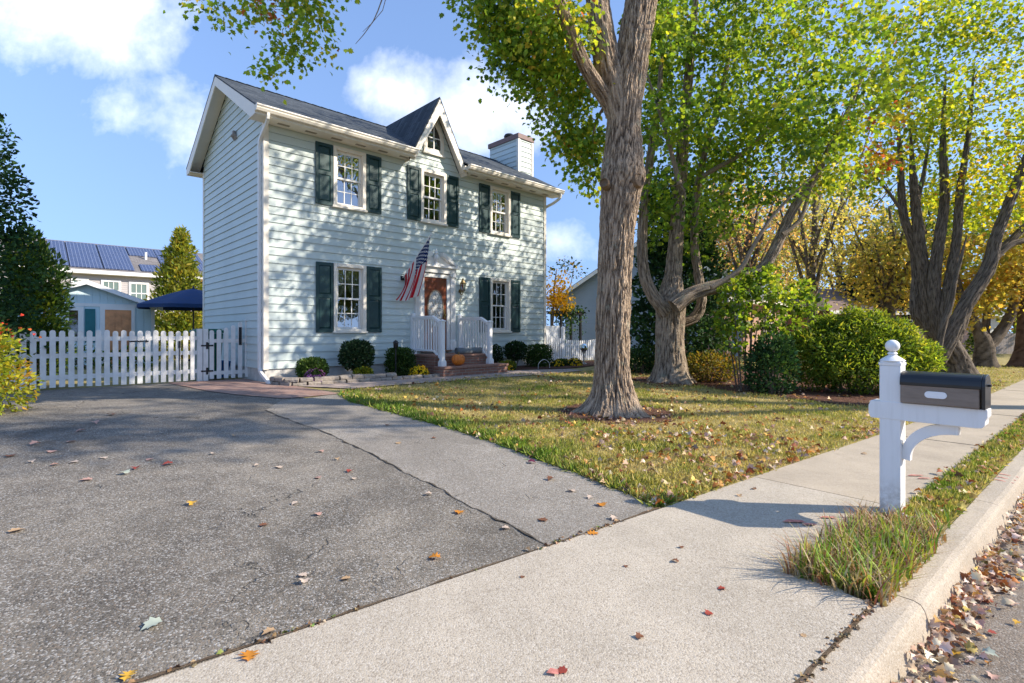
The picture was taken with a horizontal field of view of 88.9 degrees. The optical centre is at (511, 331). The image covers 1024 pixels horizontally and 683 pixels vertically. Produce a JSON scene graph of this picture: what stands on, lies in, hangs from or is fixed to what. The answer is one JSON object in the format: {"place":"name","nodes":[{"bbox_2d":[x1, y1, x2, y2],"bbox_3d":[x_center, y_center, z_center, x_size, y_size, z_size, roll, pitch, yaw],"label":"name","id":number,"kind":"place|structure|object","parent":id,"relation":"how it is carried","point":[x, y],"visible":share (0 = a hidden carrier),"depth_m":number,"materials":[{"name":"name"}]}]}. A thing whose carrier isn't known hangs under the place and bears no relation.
{"place":"outdoors","nodes":[
{"label":"outdoors","id":0,"kind":"place"},
{"bbox_2d":[0,113,54,384],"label":"holly tree","id":1,"kind":"object","parent":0,"point":[13,235],"visible":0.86,"depth_m":9.85,"materials":[{"name":"green plant"}]},
{"bbox_2d":[0,225,77,384],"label":"cedar tree","id":2,"kind":"object","parent":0,"point":[52,305],"visible":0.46,"depth_m":11.15,"materials":[{"name":"green plant"}]},
{"bbox_2d":[6,279,162,366],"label":"garden shed","id":3,"kind":"structure","parent":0,"point":[102,308],"depth_m":17.43,"materials":[{"name":"wood"}]},
{"bbox_2d":[64,306,83,336],"bbox_3d":[-14.182,-0.260,16.890,0.466,1.120,0.207,0,0,-23],"label":"window","id":4,"kind":"structure","parent":3,"relation":"in","point":[79,315],"depth_m":16.95,"materials":[{"name":"white paint"}]},
{"bbox_2d":[105,310,130,362],"bbox_3d":[-13.343,0.170,17.681,0.717,1.820,0.040,0,0,-44],"label":"door","id":5,"kind":"structure","parent":3,"relation":"in","point":[115,320],"depth_m":17.67,"materials":[{"name":"brown wood"}]},
{"bbox_2d":[140,617,162,630],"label":"fallen leaf","id":6,"kind":"object","parent":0,"point":[151,621],"visible":1,"depth_m":2.44,"materials":[{"name":"white plant"}]},
{"bbox_2d":[189,329,223,378],"bbox_3d":[-7.191,0.530,12.289,0.600,1.200,0.650,0,0,-44],"label":"wheeled bin","id":7,"kind":"object","parent":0,"point":[215,351],"visible":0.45,"depth_m":12.17,"materials":[{"name":"plastic"}]},
{"bbox_2d":[221,360,230,377],"bbox_3d":[-7.390,0.927,12.976,0.630,0.405,0.500,0,0,-44],"label":"recycling tub","id":8,"kind":"object","parent":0,"point":[222,366],"visible":0.07,"depth_m":12.92,"materials":[{"name":"blue plastic"}]},
{"bbox_2d":[171,378,338,397],"bbox_3d":[-5.398,1.139,10.602,4.298,0.055,1.605,0,0,39],"label":"brick apron","id":9,"kind":"object","parent":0,"point":[243,386],"visible":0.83,"depth_m":10.30,"materials":[{"name":"red brick"}]},
{"bbox_2d":[0,379,553,682],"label":"driveway","id":10,"kind":"structure","parent":0,"point":[103,565],"depth_m":3.53,"materials":[{"name":"grey asphalt"}]},
{"bbox_2d":[119,670,136,680],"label":"fallen leaf","id":11,"kind":"object","parent":10,"relation":"on","point":[127,675],"visible":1,"depth_m":2.09,"materials":[{"name":"yellow plant"}]},
{"bbox_2d":[125,507,660,682],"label":"driveway edge","id":12,"kind":"object","parent":10,"relation":"on","point":[212,656],"visible":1,"depth_m":2.55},
{"bbox_2d":[293,381,306,385],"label":"edging block","id":13,"kind":"structure","parent":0,"point":[299,383],"depth_m":10.88,"materials":[{"name":"stone"}]},
{"bbox_2d":[285,377,300,381],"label":"edging block","id":14,"kind":"structure","parent":13,"relation":"on","point":[292,379],"depth_m":10.86,"materials":[{"name":"stone"}]},
{"bbox_2d":[295,356,329,376],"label":"boxwood shrub","id":15,"kind":"object","parent":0,"point":[303,366],"visible":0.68,"depth_m":11.56,"materials":[{"name":"green plant"}]},
{"bbox_2d":[304,368,325,382],"bbox_3d":[-4.263,0.960,11.324,0.559,0.356,0.548,0,0,-10],"label":"chrysanthemum","id":16,"kind":"object","parent":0,"point":[315,372],"visible":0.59,"depth_m":11.23,"materials":[{"name":"purple plant"}]},
{"bbox_2d":[337,339,374,370],"bbox_3d":[-3.704,0.644,12.453,0.913,0.982,0.779,0,0,-44],"label":"holly shrub","id":17,"kind":"object","parent":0,"point":[359,351],"visible":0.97,"depth_m":12.26,"materials":[{"name":"green plant"}]},
{"bbox_2d":[383,346,416,375],"bbox_3d":[-2.833,0.757,13.274,0.766,0.786,0.725,0,0,-44],"label":"boxwood shrub","id":18,"kind":"object","parent":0,"point":[405,356],"visible":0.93,"depth_m":13.12,"materials":[{"name":"green plant"}]},
{"bbox_2d":[408,364,429,374],"bbox_3d":[-2.294,0.970,12.931,0.554,0.328,0.547,0,0,-23],"label":"chrysanthemum","id":19,"kind":"object","parent":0,"point":[415,370],"visible":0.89,"depth_m":12.81,"materials":[{"name":"yellow plant"}]},
{"bbox_2d":[305,369,582,387],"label":"front walk","id":20,"kind":"structure","parent":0,"point":[380,383],"depth_m":12.32,"materials":[{"name":"grey concrete"}]},
{"bbox_2d":[452,352,464,365],"bbox_3d":[-1.387,0.690,13.487,0.342,0.360,0.342,0,0,-23],"label":"pumpkin","id":21,"kind":"object","parent":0,"point":[458,359],"visible":1,"depth_m":13.37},
{"bbox_2d":[267,394,652,543],"bbox_3d":[-1.601,1.280,6.604,1.676,0.220,7.356,0,0,-38],"label":"driveway strip","id":22,"kind":"object","parent":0,"point":[517,489],"visible":0.96,"depth_m":5.03,"materials":[{"name":"concrete"}]},
{"bbox_2d":[266,410,547,544],"bbox_3d":[-1.724,1.292,5.758,0.156,0.185,6.156,0,0,-41],"label":"driveway crack","id":23,"kind":"object","parent":22,"relation":"on","point":[526,533],"visible":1,"depth_m":4.58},
{"bbox_2d":[454,347,482,353],"bbox_3d":[-1.185,0.508,14.291,0.840,0.166,0.181,0,0,-44],"label":"doormat","id":24,"kind":"object","parent":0,"point":[466,350],"visible":0.99,"depth_m":14.20,"materials":[{"name":"grey fabric"}]},
{"bbox_2d":[492,344,503,362],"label":"boxwood shrub","id":25,"kind":"object","parent":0,"point":[495,353],"visible":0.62,"depth_m":15.82,"materials":[{"name":"green plant"}]},
{"bbox_2d":[0,353,1023,606],"bbox_3d":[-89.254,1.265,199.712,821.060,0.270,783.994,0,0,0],"label":"lawn","id":26,"kind":"structure","parent":0,"point":[1002,359],"depth_m":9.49,"materials":[{"name":"plant"}]},
{"bbox_2d":[0,313,44,414],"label":"nandina shrub","id":27,"kind":"object","parent":26,"relation":"on","point":[7,367],"visible":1,"depth_m":7.53,"materials":[{"name":"yellow plant"}]},
{"bbox_2d":[0,239,202,349],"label":"neighbor house","id":28,"kind":"structure","parent":26,"relation":"on","point":[127,270],"depth_m":30.48,"materials":[{"name":"grey"}]},
{"bbox_2d":[101,279,120,291],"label":"window","id":29,"kind":"structure","parent":28,"relation":"in","point":[114,284],"depth_m":29.71,"materials":[{"name":"white paint"}]},
{"bbox_2d":[129,282,148,299],"bbox_3d":[-21.853,-2.250,30.552,0.958,1.300,0.048,0,0,-44],"label":"window","id":30,"kind":"structure","parent":28,"relation":"in","point":[136,289],"depth_m":30.58,"materials":[{"name":"white paint"}]},
{"bbox_2d":[46,344,160,369],"bbox_3d":[-12.501,0.752,15.922,3.530,0.921,1.075,0,0,-6],"label":"shrub","id":31,"kind":"object","parent":26,"relation":"on","point":[85,366],"visible":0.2,"depth_m":15.81,"materials":[{"name":"green plant"}]},
{"bbox_2d":[5,329,207,389],"bbox_3d":[-8.164,0.580,10.793,3.326,1.300,0.119,0,0,-44],"label":"picket fence","id":32,"kind":"object","parent":26,"relation":"on","point":[201,338],"visible":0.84,"depth_m":10.76,"materials":[{"name":"white wood"}]},
{"bbox_2d":[201,319,247,378],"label":"garden gate","id":33,"kind":"structure","parent":32,"relation":"attached to","point":[211,372],"depth_m":12.18,"materials":[{"name":"white wood"}]},
{"bbox_2d":[136,286,202,360],"bbox_3d":[-11.114,-0.300,18.200,3.198,2.620,3.198,0,0,11],"label":"patio umbrella","id":34,"kind":"object","parent":26,"relation":"on","point":[188,300],"visible":0.75,"depth_m":17.09,"materials":[{"name":"blue fabric"}]},
{"bbox_2d":[143,224,202,358],"bbox_3d":[-14.086,-1.651,22.020,2.991,5.864,2.815,0,0,0],"label":"arborvitae tree","id":35,"kind":"object","parent":26,"relation":"on","point":[184,272],"visible":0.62,"depth_m":21.61,"materials":[{"name":"green plant"}]},
{"bbox_2d":[334,380,345,383],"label":"edging block","id":36,"kind":"structure","parent":26,"relation":"on","point":[339,381],"depth_m":11.36,"materials":[{"name":"stone"}]},
{"bbox_2d":[338,374,351,379],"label":"edging block","id":37,"kind":"structure","parent":36,"relation":"on","point":[347,376],"depth_m":11.47,"materials":[{"name":"stone"}]},
{"bbox_2d":[186,74,564,383],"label":"house","id":38,"kind":"structure","parent":26,"relation":"on","point":[321,225],"depth_m":13.63,"materials":[{"name":"white wood"}]},
{"bbox_2d":[332,145,367,212],"bbox_3d":[-4.074,-3.780,13.002,0.920,1.501,0.255,0,0,-44],"label":"window","id":39,"kind":"structure","parent":38,"relation":"in","point":[348,194],"depth_m":13.07,"materials":[{"name":"white paint"}]},
{"bbox_2d":[332,263,367,332],"bbox_3d":[-4.077,-0.826,13.020,0.920,1.711,0.285,0,0,-44],"label":"window","id":40,"kind":"structure","parent":38,"relation":"in","point":[357,322],"depth_m":13.09,"materials":[{"name":"white paint"}]},
{"bbox_2d":[396,234,431,300],"bbox_3d":[-2.636,-1.679,13.590,1.023,1.753,0.504,0,0,31],"label":"flag","id":41,"kind":"object","parent":38,"relation":"attached to","point":[412,277],"visible":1,"depth_m":13.62,"materials":[{"name":"multicoloured fabric"}]},
{"bbox_2d":[422,121,445,157],"bbox_3d":[-2.190,-5.485,14.680,0.740,1.030,0.065,0,0,-44],"label":"attic window","id":42,"kind":"structure","parent":38,"relation":"in","point":[433,145],"depth_m":14.71,"materials":[{"name":"white paint"}]},
{"bbox_2d":[420,168,447,226],"bbox_3d":[-2.229,-3.780,14.718,0.920,1.501,0.195,0,0,-44],"label":"window","id":43,"kind":"structure","parent":38,"relation":"in","point":[442,210],"depth_m":14.82,"materials":[{"name":"white paint"}]},
{"bbox_2d":[424,277,445,349],"bbox_3d":[-2.147,-0.515,14.698,0.770,2.030,0.084,0,0,-44],"label":"door","id":44,"kind":"structure","parent":38,"relation":"in","point":[434,288],"depth_m":14.69,"materials":[{"name":"brown wood"}]},
{"bbox_2d":[459,278,465,300],"bbox_3d":[-1.461,-1.228,15.276,0.200,0.705,0.247,0,0,-44],"label":"wall lantern","id":45,"kind":"object","parent":38,"relation":"attached to","point":[462,282],"depth_m":15.23,"materials":[{"name":"black metal"}]},
{"bbox_2d":[489,185,511,237],"bbox_3d":[-0.394,-3.780,16.466,0.920,1.501,0.195,0,0,-44],"label":"window","id":46,"kind":"structure","parent":38,"relation":"in","point":[507,215],"depth_m":16.55,"materials":[{"name":"white paint"}]},
{"bbox_2d":[490,278,511,332],"bbox_3d":[-0.421,-0.826,16.502,0.920,1.711,0.285,0,0,-44],"label":"window","id":47,"kind":"structure","parent":38,"relation":"in","point":[496,284],"depth_m":16.66,"materials":[{"name":"white paint"}]},
{"bbox_2d":[163,0,698,417],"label":"maple tree","id":48,"kind":"object","parent":26,"relation":"on","point":[613,77],"visible":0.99,"depth_m":8.28,"materials":[{"name":"green plant"}]},
{"bbox_2d":[410,313,508,376],"bbox_3d":[-1.481,0.390,14.275,2.210,1.820,1.712,0,0,-44],"label":"stoop","id":49,"kind":"object","parent":26,"relation":"on","point":[440,363],"visible":0.84,"depth_m":13.90,"materials":[{"name":"wood"}]},
{"bbox_2d":[516,360,593,369],"bbox_3d":[1.805,1.106,17.474,1.925,0.006,6.906,0,0,44],"label":"planting bed","id":50,"kind":"object","parent":26,"relation":"on","point":[589,363],"visible":0.31,"depth_m":16.63,"materials":[{"name":"brown soil"}]},
{"bbox_2d":[523,343,553,366],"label":"boxwood shrub","id":51,"kind":"object","parent":50,"relation":"on","point":[537,353],"visible":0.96,"depth_m":16.60,"materials":[{"name":"green plant"}]},
{"bbox_2d":[546,255,588,325],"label":"tree","id":52,"kind":"object","parent":26,"relation":"on","point":[554,298],"visible":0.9,"depth_m":20.41,"materials":[{"name":"orange plant"}]},
{"bbox_2d":[546,301,589,359],"bbox_3d":[2.120,-0.075,21.066,2.835,2.411,1.435,0,0,-44],"label":"garden arbor","id":53,"kind":"object","parent":26,"relation":"on","point":[571,314],"visible":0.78,"depth_m":21.11,"materials":[{"name":"green plant"}]},
{"bbox_2d":[545,326,595,362],"bbox_3d":[2.591,0.455,19.685,4.460,1.350,0.190,0,0,-44],"label":"picket fence","id":54,"kind":"object","parent":26,"relation":"on","point":[555,341],"visible":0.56,"depth_m":18.90,"materials":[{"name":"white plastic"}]},
{"bbox_2d":[552,402,678,423],"bbox_3d":[1.661,1.298,8.392,1.890,0.060,1.945,0,0,29],"label":"mulch ring","id":55,"kind":"object","parent":26,"relation":"on","point":[644,419],"visible":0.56,"depth_m":8.06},
{"bbox_2d":[543,405,674,422],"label":"fallen leaves","id":56,"kind":"object","parent":55,"relation":"on","point":[663,408],"visible":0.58,"depth_m":8.06,"materials":[{"name":"brown plant"}]},
{"bbox_2d":[629,345,654,374],"bbox_3d":[3.720,0.813,15.035,1.639,0.898,1.151,0,0,0],"label":"shrub","id":57,"kind":"object","parent":26,"relation":"on","point":[642,368],"visible":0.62,"depth_m":14.86,"materials":[{"name":"green plant"}]},
{"bbox_2d":[558,231,751,356],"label":"neighbor house","id":58,"kind":"structure","parent":26,"relation":"on","point":[584,292],"depth_m":24.81,"materials":[{"name":"blue wood"}]},
{"bbox_2d":[342,356,1019,506],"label":"fallen leaves","id":59,"kind":"object","parent":26,"relation":"on","point":[750,467],"visible":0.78,"depth_m":6.54,"materials":[{"name":"brown plant"}]},
{"bbox_2d":[635,149,793,291],"bbox_3d":[11.610,-4.747,30.149,9.373,12.347,8.607,0,0,-20],"label":"background tree","id":60,"kind":"object","parent":26,"relation":"on","point":[737,255],"visible":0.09,"depth_m":28.95,"materials":[{"name":"yellow plant"}]},
{"bbox_2d":[686,271,790,355],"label":"neighbor house","id":61,"kind":"structure","parent":26,"relation":"on","point":[755,319],"depth_m":25.47,"materials":[{"name":"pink brick"}]},
{"bbox_2d":[685,159,832,291],"bbox_3d":[11.803,-3.578,25.816,6.760,10.003,6.366,0,0,41],"label":"background tree","id":62,"kind":"object","parent":26,"relation":"on","point":[748,239],"visible":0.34,"depth_m":25.65,"materials":[{"name":"yellow plant"}]},
{"bbox_2d":[719,188,846,293],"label":"background tree","id":63,"kind":"object","parent":26,"relation":"on","point":[789,272],"visible":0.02,"depth_m":42.28,"materials":[{"name":"yellow plant"}]},
{"bbox_2d":[692,368,879,405],"bbox_3d":[6.953,1.283,13.513,6.557,0.206,6.813,0,0,40],"label":"planting bed","id":64,"kind":"object","parent":26,"relation":"on","point":[825,394],"visible":0.14,"depth_m":11.25,"materials":[{"name":"brown soil"}]},
{"bbox_2d":[632,377,724,386],"bbox_3d":[4.053,1.237,13.022,2.247,0.067,2.097,0,0,0],"label":"mulch ring","id":65,"kind":"object","parent":64,"relation":"on","point":[644,379],"visible":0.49,"depth_m":12.59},
{"bbox_2d":[629,171,739,372],"bbox_3d":[4.922,-1.774,15.503,3.427,6.173,3.037,0,0,0],"label":"holly tree","id":66,"kind":"object","parent":64,"relation":"on","point":[657,262],"visible":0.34,"depth_m":15.00,"materials":[{"name":"green plant"}]},
{"bbox_2d":[686,349,743,381],"bbox_3d":[5.046,0.871,13.248,1.746,0.891,1.176,0,0,0],"label":"shrub","id":67,"kind":"object","parent":64,"relation":"on","point":[705,373],"visible":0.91,"depth_m":13.10,"materials":[{"name":"yellow plant"}]},
{"bbox_2d":[741,330,804,395],"bbox_3d":[5.529,0.670,11.122,1.333,1.408,1.176,0,0,0],"label":"dark shrub","id":68,"kind":"object","parent":64,"relation":"on","point":[777,353],"visible":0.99,"depth_m":11.00,"materials":[{"name":"green plant"}]},
{"bbox_2d":[711,261,835,390],"bbox_3d":[5.979,-0.121,11.796,3.154,2.930,1.150,0,0,-19],"label":"leggy shrub","id":69,"kind":"object","parent":64,"relation":"on","point":[750,281],"visible":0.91,"depth_m":11.55,"materials":[{"name":"green plant"}]},
{"bbox_2d":[617,0,956,383],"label":"maple tree","id":70,"kind":"object","parent":64,"relation":"on","point":[671,300],"visible":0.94,"depth_m":12.19,"materials":[{"name":"green plant"}]},
{"bbox_2d":[786,304,948,394],"bbox_3d":[7.765,0.411,11.604,3.344,2.077,2.104,0,0,0],"label":"golden cypress","id":71,"kind":"object","parent":64,"relation":"on","point":[854,340],"visible":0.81,"depth_m":11.24,"materials":[{"name":"green plant"}]},
{"bbox_2d":[728,160,900,330],"bbox_3d":[13.429,-3.411,24.314,7.411,9.670,7.167,0,0,0],"label":"background tree","id":72,"kind":"object","parent":26,"relation":"on","point":[816,233],"visible":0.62,"depth_m":23.81,"materials":[{"name":"yellow plant"}]},
{"bbox_2d":[756,105,934,291],"bbox_3d":[22.577,-6.575,36.328,11.284,16.002,11.355,0,0,-43],"label":"background tree","id":73,"kind":"object","parent":26,"relation":"on","point":[863,212],"visible":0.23,"depth_m":35.64,"materials":[{"name":"yellow plant"}]},
{"bbox_2d":[834,234,911,324],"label":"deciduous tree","id":74,"kind":"object","parent":26,"relation":"on","point":[851,291],"visible":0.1,"depth_m":29.75,"materials":[{"name":"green plant"}]},
{"bbox_2d":[788,289,982,352],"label":"neighbor house","id":75,"kind":"structure","parent":26,"relation":"on","point":[840,300],"depth_m":28.97,"materials":[{"name":"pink brick"}]},
{"bbox_2d":[802,202,970,335],"bbox_3d":[15.745,-2.124,22.148,6.748,7.097,6.429,0,0,0],"label":"background tree","id":76,"kind":"object","parent":26,"relation":"on","point":[891,281],"visible":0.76,"depth_m":21.78,"materials":[{"name":"yellow plant"}]},
{"bbox_2d":[805,412,1023,603],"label":"verge grass","id":77,"kind":"structure","parent":26,"relation":"on","point":[980,478],"depth_m":4.65,"materials":[{"name":"green plant"}]},
{"bbox_2d":[806,413,1023,584],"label":"fallen leaves","id":78,"kind":"object","parent":77,"relation":"on","point":[971,495],"visible":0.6,"depth_m":4.58,"materials":[{"name":"brown plant"}]},
{"bbox_2d":[808,0,1023,373],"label":"maple tree","id":79,"kind":"object","parent":26,"relation":"on","point":[931,303],"visible":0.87,"depth_m":16.19,"materials":[{"name":"green plant"}]},
{"bbox_2d":[869,340,991,513],"bbox_3d":[3.087,0.798,3.879,0.229,1.474,0.710,0,0,-40],"label":"mailbox","id":80,"kind":"object","parent":26,"relation":"on","point":[945,403],"visible":0.98,"depth_m":3.89,"materials":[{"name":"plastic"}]},
{"bbox_2d":[840,136,1023,321],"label":"background tree","id":81,"kind":"object","parent":26,"relation":"on","point":[929,213],"visible":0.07,"depth_m":32.77,"materials":[{"name":"yellow plant"}]},
{"bbox_2d":[963,330,973,355],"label":"conifer tree","id":82,"kind":"object","parent":26,"relation":"on","point":[970,342],"visible":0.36,"depth_m":27.07,"materials":[{"name":"green plant"}]},
{"bbox_2d":[928,218,1023,367],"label":"maple tree","id":83,"kind":"object","parent":26,"relation":"on","point":[1001,282],"visible":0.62,"depth_m":20.14,"materials":[{"name":"yellow plant"}]},
{"bbox_2d":[977,310,1004,332],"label":"neighbor house","id":84,"kind":"structure","parent":26,"relation":"on","point":[994,323],"depth_m":35.86,"materials":[{"name":"stone"}]},
{"bbox_2d":[963,109,1023,367],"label":"street tree","id":85,"kind":"object","parent":26,"relation":"on","point":[1016,359],"visible":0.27,"depth_m":20.57,"materials":[{"name":"green plant"}]},
{"bbox_2d":[973,333,1015,353],"bbox_3d":[31.035,0.690,31.547,9.900,1.319,0.066,0,0,-6],"label":"board fence","id":86,"kind":"object","parent":26,"relation":"on","point":[1006,345],"visible":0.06,"depth_m":31.39,"materials":[{"name":"grey wood"}]},
{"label":"planting bed","id":87,"kind":"structure","parent":26,"relation":"on","visible":0},
{"bbox_2d":[352,366,373,373],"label":"shrub","id":88,"kind":"object","parent":87,"relation":"on","point":[364,370],"visible":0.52,"depth_m":12.13,"materials":[{"name":"green plant"}]},
{"bbox_2d":[359,378,369,381],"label":"edging block","id":89,"kind":"structure","parent":87,"relation":"on","point":[364,380],"depth_m":11.72,"materials":[{"name":"stone"}]},
{"bbox_2d":[350,374,363,378],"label":"edging block","id":90,"kind":"structure","parent":89,"relation":"on","point":[357,376],"depth_m":11.65,"materials":[{"name":"stone"}]},
{"bbox_2d":[393,340,398,375],"bbox_3d":[-2.854,0.650,12.807,0.150,0.920,0.143,0,0,-44],"label":"path light","id":91,"kind":"object","parent":87,"relation":"on","point":[395,344],"visible":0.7,"depth_m":12.78,"materials":[{"name":"black metal"}]},
{"bbox_2d":[0,0,1023,332],"label":"sky","id":92,"kind":"structure","parent":0,"point":[105,100],"materials":[{"name":"blue"}]},
{"bbox_2d":[503,340,527,367],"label":"holly shrub","id":93,"kind":"object","parent":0,"point":[517,351],"visible":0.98,"depth_m":15.93,"materials":[{"name":"green plant"}]},
{"bbox_2d":[144,477,888,682],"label":"sidewalk apron","id":94,"kind":"object","parent":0,"point":[583,608],"visible":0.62,"depth_m":2.54,"materials":[{"name":"concrete"}]},
{"bbox_2d":[240,650,258,660],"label":"fallen leaf","id":95,"kind":"object","parent":94,"relation":"on","point":[248,655],"visible":1,"depth_m":2.23,"materials":[{"name":"orange plant"}]},
{"bbox_2d":[128,519,623,682],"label":"joint debris","id":96,"kind":"object","parent":94,"relation":"on","point":[220,651],"visible":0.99,"depth_m":2.42,"materials":[{"name":"brown plant"}]},
{"bbox_2d":[546,473,1011,673],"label":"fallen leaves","id":97,"kind":"object","parent":94,"relation":"on","point":[553,670],"visible":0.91,"depth_m":3.79,"materials":[{"name":"red plant"}]},
{"bbox_2d":[793,598,874,682],"bbox_3d":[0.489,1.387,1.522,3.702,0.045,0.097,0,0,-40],"label":"joint debris","id":98,"kind":"object","parent":94,"relation":"on","point":[869,607],"visible":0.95,"depth_m":2.37,"materials":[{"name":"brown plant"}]},
{"bbox_2d":[750,496,958,606],"bbox_3d":[2.292,1.277,3.298,1.863,0.245,0.858,0,0,-41],"label":"grass clump","id":99,"kind":"object","parent":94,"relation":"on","point":[857,528],"visible":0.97,"depth_m":3.07,"materials":[{"name":"green plant"}]},
{"bbox_2d":[550,360,563,366],"bbox_3d":[1.439,1.016,16.771,0.487,0.266,0.491,0,0,-27],"label":"chrysanthemum","id":100,"kind":"object","parent":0,"point":[556,362],"visible":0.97,"depth_m":16.66,"materials":[{"name":"yellow plant"}]},
{"bbox_2d":[567,358,582,365],"bbox_3d":[2.059,0.984,17.138,0.569,0.313,0.581,0,0,24],"label":"chrysanthemum","id":101,"kind":"object","parent":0,"point":[576,361],"visible":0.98,"depth_m":17.02,"materials":[{"name":"yellow plant"}]},
{"bbox_2d":[580,344,587,363],"bbox_3d":[2.471,0.760,17.948,0.278,0.720,0.278,0,0,0],"label":"gazing ball","id":102,"kind":"object","parent":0,"point":[583,348],"visible":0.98,"depth_m":17.87,"materials":[{"name":"metal"}]},
{"bbox_2d":[693,367,879,404],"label":"fallen leaves","id":103,"kind":"object","parent":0,"point":[822,390],"visible":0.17,"depth_m":11.17,"materials":[{"name":"brown plant"}]},
{"bbox_2d":[754,380,1023,504],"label":"sidewalk","id":104,"kind":"structure","parent":0,"point":[852,470],"depth_m":5.59,"materials":[{"name":"concrete"}]},
{"bbox_2d":[904,505,1023,682],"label":"road","id":105,"kind":"structure","parent":0,"point":[1005,642],"depth_m":2.60,"materials":[{"name":"grey asphalt"}]},
{"bbox_2d":[804,448,1023,682],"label":"kerb","id":106,"kind":"structure","parent":105,"relation":"on","point":[875,647],"depth_m":2.74,"materials":[{"name":"concrete"}]},
{"bbox_2d":[891,494,1023,682],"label":"gutter leaves","id":107,"kind":"object","parent":105,"relation":"on","point":[964,600],"visible":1,"depth_m":2.83,"materials":[{"name":"brown plant"}]},
{"bbox_2d":[982,647,999,657],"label":"fallen leaf","id":108,"kind":"object","parent":105,"relation":"on","point":[988,650],"visible":1,"depth_m":2.47,"materials":[{"name":"white plant"}]},
{"bbox_2d":[992,150,1021,333],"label":"background tree","id":109,"kind":"object","parent":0,"point":[1014,330],"visible":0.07,"depth_m":31.79,"materials":[{"name":"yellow plant"}]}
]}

